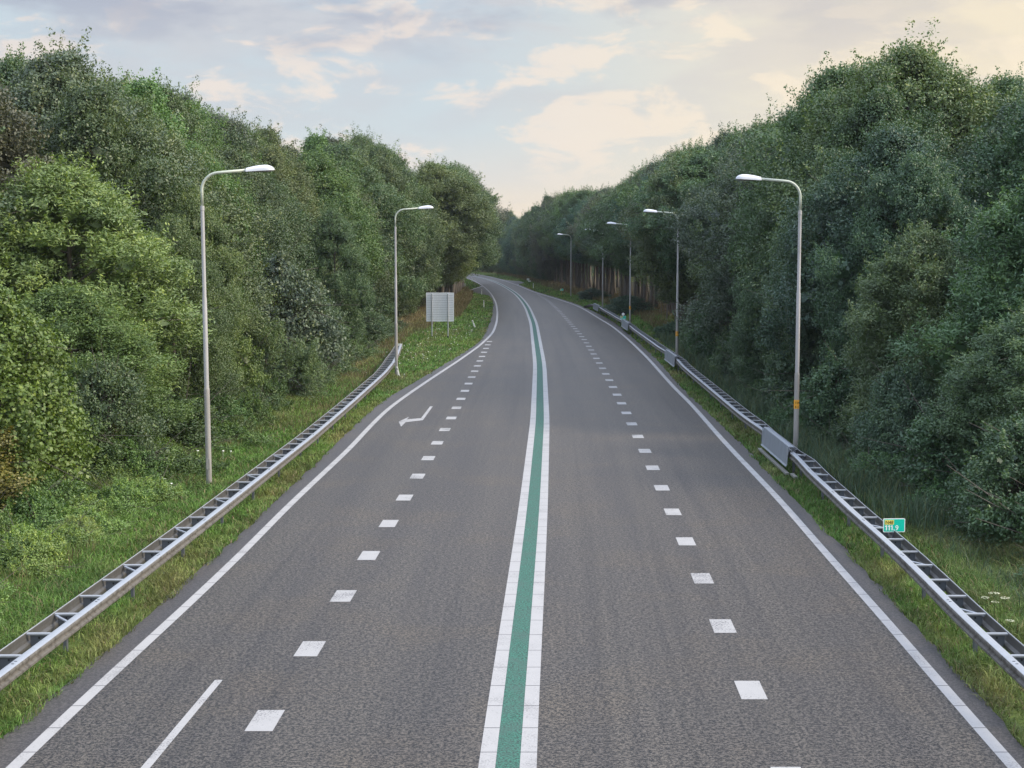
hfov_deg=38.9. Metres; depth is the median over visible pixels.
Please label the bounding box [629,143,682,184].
tall tree
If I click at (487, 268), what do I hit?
broadleaf tree
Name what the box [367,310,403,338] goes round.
shrub
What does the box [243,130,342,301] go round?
broadleaf tree
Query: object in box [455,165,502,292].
tall tree
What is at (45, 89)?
broadleaf tree
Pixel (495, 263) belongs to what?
broadleaf tree
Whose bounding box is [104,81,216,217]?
broadleaf tree
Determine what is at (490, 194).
tall tree
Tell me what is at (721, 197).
broadleaf tree
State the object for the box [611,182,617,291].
tall tree
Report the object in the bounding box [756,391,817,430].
undergrowth clump
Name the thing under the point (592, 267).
broadleaf tree
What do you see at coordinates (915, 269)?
broadleaf tree
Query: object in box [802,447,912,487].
undergrowth clump
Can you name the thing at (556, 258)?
tall tree
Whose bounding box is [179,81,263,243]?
broadleaf tree
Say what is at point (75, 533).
undergrowth clump
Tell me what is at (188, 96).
broadleaf tree
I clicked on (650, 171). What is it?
tall tree
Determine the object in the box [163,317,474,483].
wildflowers
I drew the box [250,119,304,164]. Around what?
broadleaf tree
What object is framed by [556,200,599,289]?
tall tree
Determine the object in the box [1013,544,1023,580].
undergrowth clump
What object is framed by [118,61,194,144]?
broadleaf tree
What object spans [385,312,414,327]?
undergrowth clump
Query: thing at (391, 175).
broadleaf tree
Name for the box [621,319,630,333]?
barrier cover
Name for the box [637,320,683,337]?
shrub
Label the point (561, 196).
tall tree
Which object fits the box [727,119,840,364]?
broadleaf tree
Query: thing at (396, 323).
street lamp
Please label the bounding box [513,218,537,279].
broadleaf tree
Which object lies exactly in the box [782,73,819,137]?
broadleaf tree
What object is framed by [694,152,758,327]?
broadleaf tree
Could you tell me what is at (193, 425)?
shrub
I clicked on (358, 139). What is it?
broadleaf tree
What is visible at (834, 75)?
broadleaf tree
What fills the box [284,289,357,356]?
shrub
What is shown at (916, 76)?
broadleaf tree
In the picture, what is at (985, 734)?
edge line
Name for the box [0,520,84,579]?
undergrowth clump
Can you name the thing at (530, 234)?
broadleaf tree
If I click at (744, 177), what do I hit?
street lamp
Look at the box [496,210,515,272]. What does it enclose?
broadleaf tree
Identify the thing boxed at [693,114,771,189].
tall tree
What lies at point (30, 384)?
broadleaf tree
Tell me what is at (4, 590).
undergrowth clump
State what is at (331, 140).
broadleaf tree
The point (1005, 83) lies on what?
broadleaf tree
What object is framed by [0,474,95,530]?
undergrowth clump
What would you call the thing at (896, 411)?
shrub
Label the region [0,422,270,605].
tall grass
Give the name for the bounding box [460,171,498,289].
tall tree
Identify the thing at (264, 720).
block line
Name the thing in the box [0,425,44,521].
broadleaf tree
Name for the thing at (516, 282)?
side road
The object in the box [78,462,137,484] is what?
undergrowth clump
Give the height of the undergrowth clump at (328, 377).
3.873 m
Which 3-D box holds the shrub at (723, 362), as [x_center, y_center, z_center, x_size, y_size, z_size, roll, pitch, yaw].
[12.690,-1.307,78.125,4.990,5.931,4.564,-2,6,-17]
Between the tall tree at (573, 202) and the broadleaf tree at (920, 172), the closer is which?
the broadleaf tree at (920, 172)
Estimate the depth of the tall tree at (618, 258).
161.95 m
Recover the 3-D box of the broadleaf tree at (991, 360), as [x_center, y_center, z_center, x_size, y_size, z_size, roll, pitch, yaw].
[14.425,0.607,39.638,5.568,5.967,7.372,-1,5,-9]
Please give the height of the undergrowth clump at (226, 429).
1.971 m
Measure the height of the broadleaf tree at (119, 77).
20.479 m
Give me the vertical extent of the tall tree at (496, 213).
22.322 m
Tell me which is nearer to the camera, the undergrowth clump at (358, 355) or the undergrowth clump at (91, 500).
the undergrowth clump at (91, 500)
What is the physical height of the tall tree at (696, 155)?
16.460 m
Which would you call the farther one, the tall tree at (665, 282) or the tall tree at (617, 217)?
the tall tree at (617, 217)
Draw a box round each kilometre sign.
[620,312,625,318]
[883,518,904,561]
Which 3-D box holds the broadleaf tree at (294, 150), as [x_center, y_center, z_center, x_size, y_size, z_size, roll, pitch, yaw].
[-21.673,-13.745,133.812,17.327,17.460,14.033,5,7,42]
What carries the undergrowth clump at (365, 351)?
on the ground at (944, 636)
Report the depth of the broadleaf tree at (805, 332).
62.21 m
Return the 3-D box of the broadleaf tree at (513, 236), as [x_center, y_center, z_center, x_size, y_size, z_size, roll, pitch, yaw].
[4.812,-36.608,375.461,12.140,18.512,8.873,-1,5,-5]
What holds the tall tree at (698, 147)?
on the ground at (944, 636)
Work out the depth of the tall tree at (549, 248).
281.74 m
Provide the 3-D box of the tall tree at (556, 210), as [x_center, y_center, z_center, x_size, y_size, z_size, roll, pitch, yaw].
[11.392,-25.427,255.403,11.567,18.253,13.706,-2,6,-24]
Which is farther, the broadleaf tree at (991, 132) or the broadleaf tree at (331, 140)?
the broadleaf tree at (331, 140)
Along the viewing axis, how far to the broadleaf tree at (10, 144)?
56.90 m
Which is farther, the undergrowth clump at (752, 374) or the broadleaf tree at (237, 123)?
the broadleaf tree at (237, 123)
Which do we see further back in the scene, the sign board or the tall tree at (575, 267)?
the tall tree at (575, 267)
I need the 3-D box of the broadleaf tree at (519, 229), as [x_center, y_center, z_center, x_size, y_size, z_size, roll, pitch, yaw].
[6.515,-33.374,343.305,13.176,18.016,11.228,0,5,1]
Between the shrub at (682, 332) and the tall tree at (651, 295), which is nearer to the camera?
the shrub at (682, 332)
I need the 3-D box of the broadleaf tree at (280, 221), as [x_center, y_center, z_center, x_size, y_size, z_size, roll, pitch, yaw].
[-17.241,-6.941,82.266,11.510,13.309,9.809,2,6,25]
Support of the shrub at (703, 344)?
on the ground at (944, 636)
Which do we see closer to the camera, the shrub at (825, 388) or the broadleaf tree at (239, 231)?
the shrub at (825, 388)
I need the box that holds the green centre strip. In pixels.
[470,275,543,767]
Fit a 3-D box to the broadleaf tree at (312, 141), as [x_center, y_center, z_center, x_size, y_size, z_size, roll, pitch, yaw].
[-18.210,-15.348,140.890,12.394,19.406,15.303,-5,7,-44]
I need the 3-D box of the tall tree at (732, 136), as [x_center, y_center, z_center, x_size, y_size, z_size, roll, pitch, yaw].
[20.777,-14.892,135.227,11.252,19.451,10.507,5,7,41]
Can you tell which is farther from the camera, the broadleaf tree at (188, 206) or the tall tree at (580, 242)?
the tall tree at (580, 242)
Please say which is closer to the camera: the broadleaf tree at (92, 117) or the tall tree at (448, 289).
the broadleaf tree at (92, 117)
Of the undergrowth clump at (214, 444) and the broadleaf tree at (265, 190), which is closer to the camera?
the undergrowth clump at (214, 444)
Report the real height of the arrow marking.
0.001 m
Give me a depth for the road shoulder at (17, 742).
28.81 m
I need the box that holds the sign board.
[426,293,453,337]
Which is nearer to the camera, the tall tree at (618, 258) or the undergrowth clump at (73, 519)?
the undergrowth clump at (73, 519)
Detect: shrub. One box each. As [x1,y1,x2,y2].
[3,383,140,478]
[65,339,175,471]
[138,363,247,447]
[182,385,254,423]
[183,322,277,394]
[235,308,328,400]
[242,217,352,377]
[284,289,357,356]
[340,300,391,344]
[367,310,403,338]
[576,287,612,299]
[599,292,664,314]
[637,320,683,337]
[671,296,707,350]
[683,282,735,359]
[706,320,775,380]
[745,334,825,407]
[765,341,868,432]
[845,356,943,464]
[860,380,1020,493]
[944,404,1023,551]
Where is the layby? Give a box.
[472,286,492,297]
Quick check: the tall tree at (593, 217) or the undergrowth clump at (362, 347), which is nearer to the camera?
the undergrowth clump at (362, 347)
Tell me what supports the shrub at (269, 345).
on the ground at (944, 636)
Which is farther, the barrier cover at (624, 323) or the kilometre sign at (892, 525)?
the barrier cover at (624, 323)
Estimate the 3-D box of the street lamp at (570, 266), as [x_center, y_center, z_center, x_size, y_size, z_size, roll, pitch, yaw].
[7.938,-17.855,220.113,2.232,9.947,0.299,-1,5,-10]
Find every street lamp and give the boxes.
[200,165,273,483]
[394,205,432,373]
[557,233,570,295]
[585,229,602,306]
[607,222,630,328]
[643,209,678,364]
[736,174,801,447]
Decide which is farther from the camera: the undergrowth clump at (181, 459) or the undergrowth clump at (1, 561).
the undergrowth clump at (181, 459)
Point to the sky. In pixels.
(531, 96)
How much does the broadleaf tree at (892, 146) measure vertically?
12.821 m
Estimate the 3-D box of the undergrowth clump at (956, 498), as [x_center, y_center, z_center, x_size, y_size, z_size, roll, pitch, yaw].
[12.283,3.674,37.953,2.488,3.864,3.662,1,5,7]
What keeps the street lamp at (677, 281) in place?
on the ground at (944, 636)
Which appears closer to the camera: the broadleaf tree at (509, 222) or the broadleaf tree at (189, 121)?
the broadleaf tree at (189, 121)
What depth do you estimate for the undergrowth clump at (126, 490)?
39.20 m
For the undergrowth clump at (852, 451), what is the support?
on the ground at (944, 636)
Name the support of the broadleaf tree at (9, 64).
on the ground at (944, 636)
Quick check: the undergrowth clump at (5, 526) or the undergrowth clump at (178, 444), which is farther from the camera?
the undergrowth clump at (178, 444)
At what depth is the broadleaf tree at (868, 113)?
65.71 m
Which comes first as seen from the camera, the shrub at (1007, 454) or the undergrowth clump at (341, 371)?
the shrub at (1007, 454)
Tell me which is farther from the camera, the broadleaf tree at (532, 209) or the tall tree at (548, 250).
the broadleaf tree at (532, 209)
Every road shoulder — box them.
[0,297,495,767]
[539,293,1023,767]
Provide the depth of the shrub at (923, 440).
40.84 m
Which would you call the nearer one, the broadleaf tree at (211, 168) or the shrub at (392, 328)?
the broadleaf tree at (211, 168)
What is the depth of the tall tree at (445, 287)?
183.48 m
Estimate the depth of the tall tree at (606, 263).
210.64 m
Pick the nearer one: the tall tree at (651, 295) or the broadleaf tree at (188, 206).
the broadleaf tree at (188, 206)
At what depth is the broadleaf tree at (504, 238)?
401.43 m
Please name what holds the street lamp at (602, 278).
on the ground at (944, 636)
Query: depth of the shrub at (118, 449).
42.76 m
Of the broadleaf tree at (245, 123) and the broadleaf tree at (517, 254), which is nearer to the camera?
the broadleaf tree at (245, 123)
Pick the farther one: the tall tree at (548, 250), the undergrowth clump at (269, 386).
the tall tree at (548, 250)
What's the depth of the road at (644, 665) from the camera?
28.25 m
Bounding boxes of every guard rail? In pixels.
[0,344,401,690]
[583,304,1023,687]
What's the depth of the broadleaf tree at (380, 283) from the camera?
119.85 m
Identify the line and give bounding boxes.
[6,278,497,767]
[141,680,221,767]
[245,341,491,730]
[469,275,536,767]
[476,276,548,767]
[477,274,1021,767]
[538,295,800,767]
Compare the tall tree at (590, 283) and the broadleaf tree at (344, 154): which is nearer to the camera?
the broadleaf tree at (344, 154)
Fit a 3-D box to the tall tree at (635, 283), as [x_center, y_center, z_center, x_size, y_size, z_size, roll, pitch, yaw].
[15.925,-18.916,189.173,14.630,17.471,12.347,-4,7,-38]
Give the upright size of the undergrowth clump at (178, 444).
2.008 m
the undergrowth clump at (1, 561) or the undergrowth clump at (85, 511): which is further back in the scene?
the undergrowth clump at (85, 511)
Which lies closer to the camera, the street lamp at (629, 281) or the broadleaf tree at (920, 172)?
the broadleaf tree at (920, 172)
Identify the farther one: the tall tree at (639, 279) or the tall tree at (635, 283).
the tall tree at (639, 279)
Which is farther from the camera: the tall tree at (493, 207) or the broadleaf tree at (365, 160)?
the tall tree at (493, 207)
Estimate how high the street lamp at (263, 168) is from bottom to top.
9.947 m
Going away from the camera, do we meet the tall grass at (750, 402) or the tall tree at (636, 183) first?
the tall grass at (750, 402)
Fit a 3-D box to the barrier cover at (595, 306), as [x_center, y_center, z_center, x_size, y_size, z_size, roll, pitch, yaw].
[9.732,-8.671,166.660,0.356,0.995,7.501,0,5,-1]
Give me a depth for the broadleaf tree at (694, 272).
99.44 m
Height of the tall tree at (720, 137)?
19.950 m
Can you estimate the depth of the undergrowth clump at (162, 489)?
40.53 m
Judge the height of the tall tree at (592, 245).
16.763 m
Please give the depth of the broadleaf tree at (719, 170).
113.35 m
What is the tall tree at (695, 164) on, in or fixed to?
on the ground at (944, 636)
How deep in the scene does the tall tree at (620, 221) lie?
129.61 m
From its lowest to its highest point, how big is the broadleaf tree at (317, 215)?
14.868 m
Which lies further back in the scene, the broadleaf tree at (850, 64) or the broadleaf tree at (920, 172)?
the broadleaf tree at (850, 64)
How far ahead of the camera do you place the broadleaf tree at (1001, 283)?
44.45 m
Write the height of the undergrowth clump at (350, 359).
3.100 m
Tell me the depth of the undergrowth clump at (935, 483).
40.07 m
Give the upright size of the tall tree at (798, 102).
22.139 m
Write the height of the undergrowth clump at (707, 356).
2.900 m
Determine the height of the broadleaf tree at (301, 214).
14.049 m
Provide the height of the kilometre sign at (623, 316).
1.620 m
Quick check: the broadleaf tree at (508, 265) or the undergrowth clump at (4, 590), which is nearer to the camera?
the undergrowth clump at (4, 590)
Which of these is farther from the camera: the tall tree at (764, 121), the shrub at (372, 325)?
the tall tree at (764, 121)
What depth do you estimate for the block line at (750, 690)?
31.39 m
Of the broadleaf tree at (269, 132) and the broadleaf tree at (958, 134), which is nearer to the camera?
the broadleaf tree at (958, 134)
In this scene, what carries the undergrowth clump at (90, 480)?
on the ground at (944, 636)
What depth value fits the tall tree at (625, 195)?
147.21 m
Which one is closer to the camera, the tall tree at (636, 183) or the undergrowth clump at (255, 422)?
the undergrowth clump at (255, 422)
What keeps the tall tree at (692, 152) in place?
on the ground at (944, 636)
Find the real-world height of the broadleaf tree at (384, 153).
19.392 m
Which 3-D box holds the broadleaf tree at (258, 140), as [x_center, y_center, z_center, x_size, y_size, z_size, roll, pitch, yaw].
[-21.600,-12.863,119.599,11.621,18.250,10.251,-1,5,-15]
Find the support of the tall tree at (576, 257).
on the ground at (944, 636)
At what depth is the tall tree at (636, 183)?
167.38 m
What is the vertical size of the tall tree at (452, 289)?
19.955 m
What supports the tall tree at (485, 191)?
on the ground at (944, 636)
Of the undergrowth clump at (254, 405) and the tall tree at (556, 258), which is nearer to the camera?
the undergrowth clump at (254, 405)
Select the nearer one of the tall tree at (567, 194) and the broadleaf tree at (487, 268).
the tall tree at (567, 194)
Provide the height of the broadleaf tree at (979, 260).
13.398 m
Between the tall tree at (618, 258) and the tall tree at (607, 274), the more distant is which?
the tall tree at (607, 274)
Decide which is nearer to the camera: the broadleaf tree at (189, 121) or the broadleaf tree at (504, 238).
the broadleaf tree at (189, 121)
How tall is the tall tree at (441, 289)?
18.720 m
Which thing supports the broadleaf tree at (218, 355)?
on the ground at (944, 636)
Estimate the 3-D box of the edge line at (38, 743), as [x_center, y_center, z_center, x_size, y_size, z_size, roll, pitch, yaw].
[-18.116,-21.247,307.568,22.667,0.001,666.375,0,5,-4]
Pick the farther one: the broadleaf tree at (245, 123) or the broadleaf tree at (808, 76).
the broadleaf tree at (245, 123)
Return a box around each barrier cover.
[593,303,600,313]
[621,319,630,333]
[664,349,678,370]
[758,427,797,477]
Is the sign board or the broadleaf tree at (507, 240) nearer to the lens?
the sign board
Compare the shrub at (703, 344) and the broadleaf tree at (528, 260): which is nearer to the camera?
the shrub at (703, 344)
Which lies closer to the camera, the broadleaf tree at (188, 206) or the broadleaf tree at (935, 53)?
the broadleaf tree at (188, 206)
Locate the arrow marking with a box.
[399,406,432,425]
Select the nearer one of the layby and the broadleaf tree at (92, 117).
the broadleaf tree at (92, 117)
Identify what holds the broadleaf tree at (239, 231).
on the ground at (944, 636)
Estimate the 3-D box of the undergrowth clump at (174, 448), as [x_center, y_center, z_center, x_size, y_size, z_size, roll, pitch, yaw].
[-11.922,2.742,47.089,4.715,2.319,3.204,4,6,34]
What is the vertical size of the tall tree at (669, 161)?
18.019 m
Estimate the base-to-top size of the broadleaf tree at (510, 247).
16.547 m
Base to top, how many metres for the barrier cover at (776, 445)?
0.995 m
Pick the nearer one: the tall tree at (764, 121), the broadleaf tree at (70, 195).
the broadleaf tree at (70, 195)
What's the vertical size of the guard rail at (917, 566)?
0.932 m
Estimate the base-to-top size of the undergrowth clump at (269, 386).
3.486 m
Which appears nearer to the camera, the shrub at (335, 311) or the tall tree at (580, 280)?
the shrub at (335, 311)
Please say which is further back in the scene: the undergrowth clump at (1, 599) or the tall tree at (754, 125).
the tall tree at (754, 125)
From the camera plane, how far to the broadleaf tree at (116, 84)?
96.43 m
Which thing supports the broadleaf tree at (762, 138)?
on the ground at (944, 636)
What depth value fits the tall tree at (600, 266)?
255.10 m
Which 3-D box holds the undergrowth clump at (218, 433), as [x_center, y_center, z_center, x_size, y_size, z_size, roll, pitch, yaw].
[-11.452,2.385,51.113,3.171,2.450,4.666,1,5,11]
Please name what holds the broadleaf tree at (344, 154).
on the ground at (944, 636)
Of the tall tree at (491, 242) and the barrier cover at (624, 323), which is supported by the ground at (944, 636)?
the tall tree at (491, 242)
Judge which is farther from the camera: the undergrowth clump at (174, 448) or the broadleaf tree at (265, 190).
the broadleaf tree at (265, 190)
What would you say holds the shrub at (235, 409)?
on the ground at (944, 636)
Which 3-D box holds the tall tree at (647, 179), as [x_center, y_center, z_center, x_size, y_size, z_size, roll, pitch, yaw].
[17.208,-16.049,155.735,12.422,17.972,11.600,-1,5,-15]
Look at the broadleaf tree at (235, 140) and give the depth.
103.04 m
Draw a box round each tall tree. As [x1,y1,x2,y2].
[401,153,499,292]
[410,154,506,292]
[412,156,501,292]
[413,157,497,292]
[418,159,499,292]
[450,160,498,296]
[450,161,496,286]
[451,161,496,293]
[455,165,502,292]
[456,165,510,242]
[457,162,504,291]
[459,165,503,287]
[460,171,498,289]
[525,195,562,282]
[531,188,570,284]
[532,191,570,282]
[536,192,578,287]
[539,225,560,282]
[541,185,595,287]
[543,186,575,286]
[551,195,590,288]
[554,218,576,284]
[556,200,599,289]
[557,187,584,288]
[563,190,609,291]
[572,201,614,295]
[573,186,614,295]
[574,176,644,295]
[574,183,612,290]
[574,184,622,295]
[578,176,630,295]
[587,188,623,295]
[589,188,596,286]
[590,186,602,290]
[593,266,595,287]
[597,175,638,297]
[601,159,647,301]
[606,181,653,305]
[608,164,674,314]
[608,267,610,289]
[609,150,670,312]
[611,144,715,310]
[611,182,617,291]
[615,148,693,316]
[615,155,661,307]
[616,269,618,287]
[621,141,724,295]
[622,147,708,320]
[623,150,675,251]
[626,139,696,303]
[628,170,640,296]
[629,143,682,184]
[632,139,711,272]
[653,143,716,299]
[673,134,705,300]
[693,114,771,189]
[698,121,739,151]
[712,119,743,154]
[713,127,742,160]
[746,109,774,129]
[769,102,796,126]
[777,76,816,128]
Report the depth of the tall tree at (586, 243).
205.00 m
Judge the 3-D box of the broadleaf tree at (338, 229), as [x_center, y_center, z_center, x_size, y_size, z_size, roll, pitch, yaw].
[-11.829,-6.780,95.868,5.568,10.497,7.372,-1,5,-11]
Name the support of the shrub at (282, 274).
on the ground at (944, 636)
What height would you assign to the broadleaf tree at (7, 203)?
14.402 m
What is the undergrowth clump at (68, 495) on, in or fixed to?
on the ground at (944, 636)
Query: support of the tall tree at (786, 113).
on the ground at (944, 636)
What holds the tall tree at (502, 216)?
on the ground at (944, 636)
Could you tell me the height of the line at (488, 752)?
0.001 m
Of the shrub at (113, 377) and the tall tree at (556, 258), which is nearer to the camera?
the shrub at (113, 377)
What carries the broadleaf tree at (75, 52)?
on the ground at (944, 636)
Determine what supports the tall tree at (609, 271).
on the ground at (944, 636)
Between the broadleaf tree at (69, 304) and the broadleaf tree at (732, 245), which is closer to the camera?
the broadleaf tree at (69, 304)
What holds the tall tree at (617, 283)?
on the ground at (944, 636)
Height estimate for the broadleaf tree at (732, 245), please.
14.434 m
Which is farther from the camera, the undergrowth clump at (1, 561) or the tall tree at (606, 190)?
the tall tree at (606, 190)
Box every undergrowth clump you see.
[0,467,106,523]
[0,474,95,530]
[0,488,12,531]
[0,513,17,540]
[0,513,61,555]
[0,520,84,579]
[0,547,9,566]
[0,564,23,631]
[0,579,27,598]
[32,513,124,539]
[33,499,150,533]
[35,517,107,550]
[41,460,90,495]
[64,493,137,518]
[72,476,105,489]
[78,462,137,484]
[92,429,183,480]
[92,471,159,516]
[94,466,193,506]
[147,437,205,464]
[150,451,229,481]
[159,436,204,456]
[170,431,245,455]
[175,414,231,446]
[211,414,277,445]
[216,413,263,434]
[221,410,266,430]
[226,389,282,429]
[228,385,294,413]
[241,367,293,402]
[270,356,331,389]
[281,376,330,397]
[286,349,347,378]
[292,351,345,385]
[324,351,360,372]
[331,344,362,367]
[345,341,369,362]
[348,336,384,358]
[351,341,367,355]
[355,335,379,347]
[358,343,382,353]
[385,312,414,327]
[691,349,728,367]
[738,362,767,386]
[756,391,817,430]
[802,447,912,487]
[806,416,864,448]
[809,415,838,431]
[824,432,905,461]
[886,450,963,513]
[941,454,1023,539]
[947,465,1023,556]
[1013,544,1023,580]
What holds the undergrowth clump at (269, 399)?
on the ground at (944, 636)
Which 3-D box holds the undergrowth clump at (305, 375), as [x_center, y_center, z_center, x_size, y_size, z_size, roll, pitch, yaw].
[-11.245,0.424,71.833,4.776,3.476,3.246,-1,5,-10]
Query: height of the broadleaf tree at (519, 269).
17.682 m
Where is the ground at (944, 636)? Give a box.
[0,270,1023,747]
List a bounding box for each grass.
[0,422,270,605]
[263,272,687,432]
[655,330,1023,604]
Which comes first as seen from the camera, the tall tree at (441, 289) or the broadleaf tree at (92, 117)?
the broadleaf tree at (92, 117)
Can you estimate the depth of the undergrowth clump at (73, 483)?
39.80 m
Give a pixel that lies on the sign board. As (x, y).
(439, 306)
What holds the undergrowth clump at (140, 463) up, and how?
on the ground at (944, 636)
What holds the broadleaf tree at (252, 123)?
on the ground at (944, 636)
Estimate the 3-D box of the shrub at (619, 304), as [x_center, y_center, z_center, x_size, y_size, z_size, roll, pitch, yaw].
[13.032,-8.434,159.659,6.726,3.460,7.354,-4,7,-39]
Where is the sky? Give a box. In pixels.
[0,0,1023,217]
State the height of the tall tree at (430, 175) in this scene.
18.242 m
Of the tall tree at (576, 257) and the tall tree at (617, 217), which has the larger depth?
the tall tree at (576, 257)
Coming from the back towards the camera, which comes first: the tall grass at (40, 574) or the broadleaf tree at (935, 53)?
the broadleaf tree at (935, 53)
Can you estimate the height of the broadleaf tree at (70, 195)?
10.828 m
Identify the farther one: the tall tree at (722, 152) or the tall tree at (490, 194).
the tall tree at (490, 194)
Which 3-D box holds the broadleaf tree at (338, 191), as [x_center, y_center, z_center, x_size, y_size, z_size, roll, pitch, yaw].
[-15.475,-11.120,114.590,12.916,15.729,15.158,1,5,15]
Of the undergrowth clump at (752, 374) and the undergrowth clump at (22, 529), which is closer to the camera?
the undergrowth clump at (22, 529)
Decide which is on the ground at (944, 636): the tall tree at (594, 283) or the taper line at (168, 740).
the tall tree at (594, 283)
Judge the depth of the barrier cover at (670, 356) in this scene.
87.84 m
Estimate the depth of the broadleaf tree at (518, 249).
334.07 m
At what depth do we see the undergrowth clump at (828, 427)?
54.36 m
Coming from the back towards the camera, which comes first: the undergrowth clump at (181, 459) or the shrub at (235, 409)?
the shrub at (235, 409)
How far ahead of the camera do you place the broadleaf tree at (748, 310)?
70.28 m
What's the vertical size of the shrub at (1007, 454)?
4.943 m
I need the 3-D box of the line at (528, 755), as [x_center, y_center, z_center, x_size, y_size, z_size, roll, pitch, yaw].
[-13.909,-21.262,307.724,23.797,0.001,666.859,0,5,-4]
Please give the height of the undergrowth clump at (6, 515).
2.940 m
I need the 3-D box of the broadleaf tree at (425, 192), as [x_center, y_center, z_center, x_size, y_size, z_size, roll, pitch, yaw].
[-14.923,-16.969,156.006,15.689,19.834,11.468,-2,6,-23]
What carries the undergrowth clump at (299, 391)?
on the ground at (944, 636)
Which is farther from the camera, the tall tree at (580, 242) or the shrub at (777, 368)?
the tall tree at (580, 242)
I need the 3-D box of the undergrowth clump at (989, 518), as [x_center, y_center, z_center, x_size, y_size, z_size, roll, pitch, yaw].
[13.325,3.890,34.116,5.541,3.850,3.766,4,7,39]
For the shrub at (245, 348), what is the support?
on the ground at (944, 636)
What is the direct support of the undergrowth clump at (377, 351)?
on the ground at (944, 636)
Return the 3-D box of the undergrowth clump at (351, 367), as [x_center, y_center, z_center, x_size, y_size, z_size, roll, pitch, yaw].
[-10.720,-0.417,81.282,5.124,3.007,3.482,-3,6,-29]
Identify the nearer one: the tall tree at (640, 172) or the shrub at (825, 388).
the shrub at (825, 388)
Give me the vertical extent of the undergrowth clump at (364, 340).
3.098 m
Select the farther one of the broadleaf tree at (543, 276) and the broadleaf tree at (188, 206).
the broadleaf tree at (543, 276)
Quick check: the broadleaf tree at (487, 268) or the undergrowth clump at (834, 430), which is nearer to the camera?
the undergrowth clump at (834, 430)
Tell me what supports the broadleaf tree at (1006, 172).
on the ground at (944, 636)
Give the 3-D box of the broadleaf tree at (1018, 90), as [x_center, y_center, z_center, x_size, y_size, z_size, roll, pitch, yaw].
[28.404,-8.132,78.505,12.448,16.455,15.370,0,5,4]
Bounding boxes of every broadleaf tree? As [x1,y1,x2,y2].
[0,26,229,344]
[0,42,35,153]
[0,72,83,325]
[0,126,93,297]
[0,150,224,412]
[0,276,202,442]
[0,281,100,500]
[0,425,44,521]
[5,60,236,354]
[37,29,108,110]
[74,122,281,371]
[96,66,131,96]
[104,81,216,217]
[107,70,140,85]
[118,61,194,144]
[120,197,243,420]
[132,73,271,234]
[154,182,267,398]
[162,75,213,111]
[177,125,270,331]
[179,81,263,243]
[199,97,263,156]
[205,145,300,288]
[208,131,325,314]
[219,122,260,160]
[231,110,261,133]
[237,109,257,133]
[237,146,329,343]
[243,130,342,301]
[245,116,289,165]
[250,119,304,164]
[276,158,352,295]
[283,140,300,160]
[289,144,399,298]
[299,127,331,154]
[300,202,377,343]
[312,153,394,300]
[318,129,432,316]
[319,124,352,145]
[342,136,405,312]
[346,122,373,147]
[349,130,373,153]
[360,135,447,315]
[366,134,435,312]
[366,149,457,318]
[483,265,495,272]
[493,207,510,272]
[495,214,517,272]
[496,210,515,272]
[498,220,514,273]
[499,217,521,273]
[502,215,519,272]
[504,218,521,274]
[509,208,529,274]
[512,206,538,277]
[512,218,526,274]
[512,219,537,277]
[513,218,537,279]
[514,210,529,274]
[515,203,537,276]
[521,188,557,279]
[527,192,558,279]
[529,192,574,281]
[530,193,557,279]
[558,259,593,282]
[661,134,795,347]
[667,128,761,296]
[680,141,765,325]
[688,124,780,297]
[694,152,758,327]
[722,119,834,280]
[726,51,878,180]
[726,51,903,314]
[726,236,820,386]
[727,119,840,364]
[731,17,1016,334]
[747,114,1002,394]
[752,159,908,406]
[759,62,1001,348]
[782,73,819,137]
[805,135,994,382]
[834,218,992,449]
[878,91,1023,368]
[883,174,1023,410]
[896,39,1003,101]
[903,71,1006,201]
[907,298,1023,499]
[938,91,1023,226]
[942,204,1023,371]
[976,61,1023,107]
[1014,79,1023,101]
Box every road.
[20,273,1006,767]
[504,280,523,284]
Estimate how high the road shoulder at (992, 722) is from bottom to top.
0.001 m
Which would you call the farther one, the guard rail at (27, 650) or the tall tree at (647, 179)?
the tall tree at (647, 179)
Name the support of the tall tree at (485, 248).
on the ground at (944, 636)
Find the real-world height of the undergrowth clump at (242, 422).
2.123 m
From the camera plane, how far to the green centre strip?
28.39 m
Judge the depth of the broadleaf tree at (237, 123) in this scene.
109.11 m
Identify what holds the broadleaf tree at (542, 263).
on the ground at (944, 636)
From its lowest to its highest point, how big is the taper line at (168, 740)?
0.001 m
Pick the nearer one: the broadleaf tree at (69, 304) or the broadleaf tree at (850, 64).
the broadleaf tree at (69, 304)
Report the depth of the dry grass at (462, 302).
139.49 m
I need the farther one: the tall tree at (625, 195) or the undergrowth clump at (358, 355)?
the tall tree at (625, 195)
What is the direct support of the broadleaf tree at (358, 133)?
on the ground at (944, 636)
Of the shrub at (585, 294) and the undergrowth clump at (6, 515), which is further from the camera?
the shrub at (585, 294)
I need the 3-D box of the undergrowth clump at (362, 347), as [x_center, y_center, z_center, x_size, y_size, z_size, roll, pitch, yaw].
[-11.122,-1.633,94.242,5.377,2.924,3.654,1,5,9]

